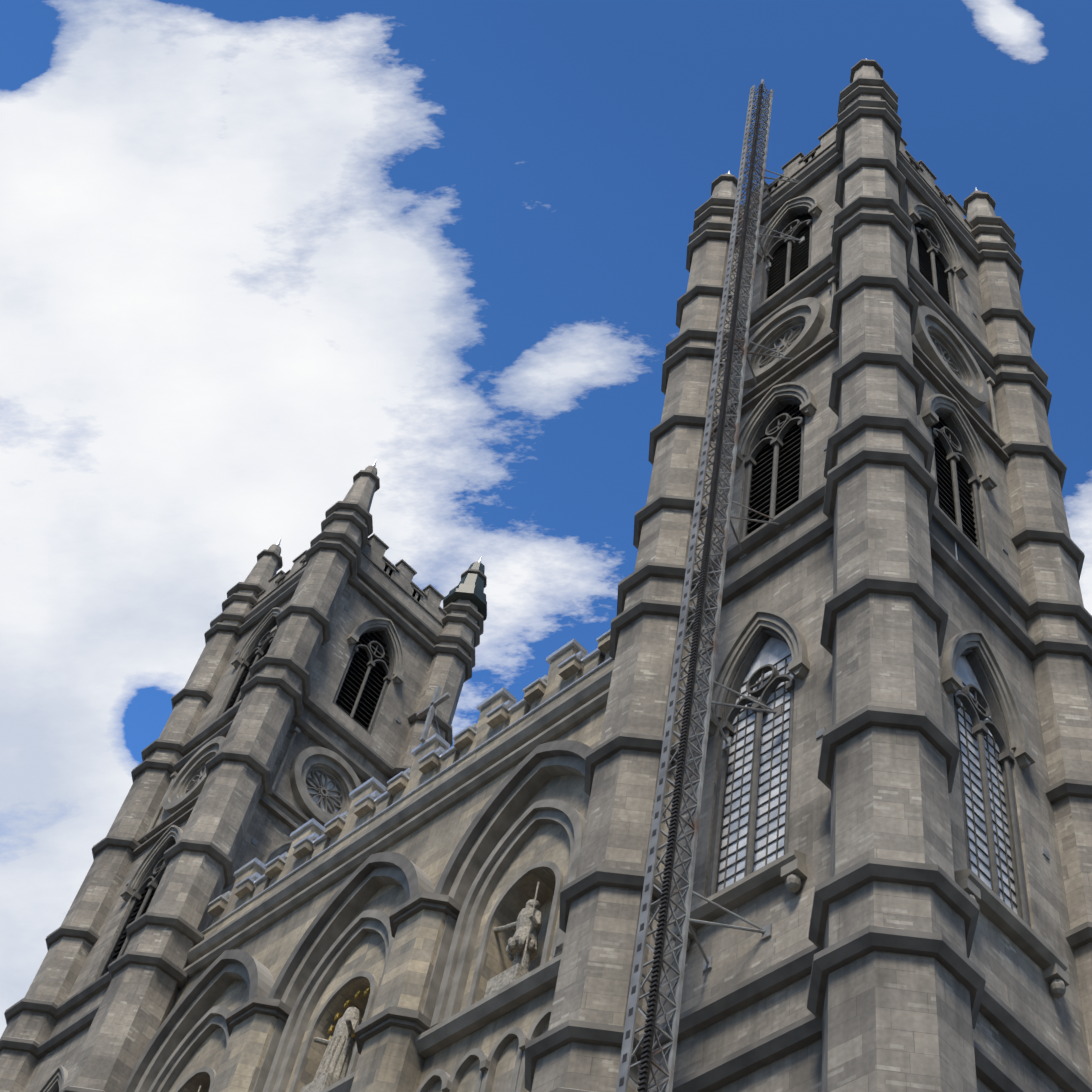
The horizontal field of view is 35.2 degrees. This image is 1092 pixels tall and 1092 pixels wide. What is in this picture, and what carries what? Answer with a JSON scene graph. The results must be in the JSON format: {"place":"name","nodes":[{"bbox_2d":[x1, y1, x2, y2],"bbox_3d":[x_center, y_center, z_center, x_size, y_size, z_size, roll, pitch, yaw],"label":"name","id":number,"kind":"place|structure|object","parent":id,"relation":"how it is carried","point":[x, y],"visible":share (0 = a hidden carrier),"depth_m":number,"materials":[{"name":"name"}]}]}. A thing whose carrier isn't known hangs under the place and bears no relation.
{"place":"outdoors","nodes":[
{"label":"outdoors","id":0,"kind":"place"},
{"bbox_2d":[351,895,553,1056],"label":"basilica niches","id":1,"kind":"object","parent":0,"point":[545,909],"visible":0.06,"depth_m":41.45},
{"bbox_2d":[0,0,1091,1037],"label":"sky","id":2,"kind":"structure","parent":0,"point":[256,255],"materials":[{"name":"blue"}]},
{"bbox_3d":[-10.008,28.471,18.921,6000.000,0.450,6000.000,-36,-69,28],"label":"forecourt ground","id":3,"kind":"structure","parent":0,"visible":0},
{"bbox_2d":[0,65,1091,1091],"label":"tower walls","id":4,"kind":"structure","parent":3,"relation":"on","point":[894,1022],"depth_m":40.35,"materials":[{"name":"grey stone"}]},
{"bbox_2d":[336,634,384,727],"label":"louvres","id":5,"kind":"object","parent":4,"relation":"attached to","point":[359,687],"visible":0.02,"depth_m":71.33,"materials":[{"name":"black wood"}]},
{"bbox_2d":[169,634,614,1091],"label":"facade wall","id":6,"kind":"structure","parent":4,"relation":"attached to","point":[391,1059],"depth_m":45.30,"materials":[{"name":"grey stone"}]},
{"bbox_2d":[198,882,541,1091],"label":"facade statues","id":7,"kind":"object","parent":6,"relation":"in","point":[522,949],"visible":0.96,"depth_m":41.21,"materials":[{"name":"stone"}]},
{"bbox_2d":[327,987,369,1039],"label":"halo stars","id":8,"kind":"object","parent":7,"relation":"attached to","point":[347,1003],"visible":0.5,"depth_m":44.83,"materials":[{"name":"gold metal"}]},
{"bbox_2d":[443,562,486,620],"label":"pinnacle","id":9,"kind":"object","parent":4,"relation":"attached to","point":[470,586],"visible":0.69,"depth_m":78.98,"materials":[{"name":"grey stone"}]},
{"bbox_2d":[53,208,1030,1091],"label":"window tracery","id":10,"kind":"object","parent":4,"relation":"attached to","point":[979,706],"visible":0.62,"depth_m":38.62,"materials":[{"name":"grey stone"}]},
{"bbox_2d":[107,213,977,968],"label":"louvers","id":11,"kind":"object","parent":4,"relation":"attached to","point":[789,473],"visible":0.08,"depth_m":47.89,"materials":[{"name":"black wood"}]},
{"bbox_2d":[0,59,1091,1091],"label":"stone moldings","id":12,"kind":"structure","parent":4,"relation":"attached to","point":[816,959],"depth_m":46.26,"materials":[{"name":"grey stone"}]},
{"bbox_2d":[196,337,945,813],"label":"window tracery","id":13,"kind":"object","parent":4,"relation":"attached to","point":[330,785],"depth_m":65.37,"materials":[{"name":"grey stone"}]},
{"bbox_2d":[182,323,964,814],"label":"round window","id":14,"kind":"structure","parent":4,"relation":"attached to","point":[324,791],"depth_m":64.81,"materials":[{"name":"grey stone"}]},
{"bbox_2d":[201,171,977,933],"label":"basilica zinc caps","id":15,"kind":"object","parent":4,"relation":"attached to","point":[509,705],"visible":0.27,"depth_m":52.01,"materials":[{"name":"grey metal"}]},
{"bbox_2d":[717,637,1017,914],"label":"window panes","id":16,"kind":"structure","parent":4,"relation":"attached to","point":[773,651],"depth_m":36.35,"materials":[{"name":"grey glass"}]},
{"bbox_2d":[901,188,1010,615],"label":"tower protection panels","id":17,"kind":"object","parent":4,"relation":"attached to","point":[940,534],"visible":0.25,"depth_m":42.51,"materials":[{"name":"grey stone"}]},
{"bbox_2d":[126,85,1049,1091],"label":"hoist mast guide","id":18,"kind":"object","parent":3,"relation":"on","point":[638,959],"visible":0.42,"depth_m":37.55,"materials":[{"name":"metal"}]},
{"bbox_2d":[416,79,804,1091],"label":"mast braces","id":19,"kind":"object","parent":3,"relation":"on","point":[712,649],"visible":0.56,"depth_m":38.69,"materials":[{"name":"metal"}]},
{"bbox_2d":[619,83,762,1091],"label":"lattice mast","id":20,"kind":"object","parent":3,"relation":"on","point":[645,1062],"visible":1,"depth_m":36.83,"materials":[{"name":"grey metal"}]}
]}

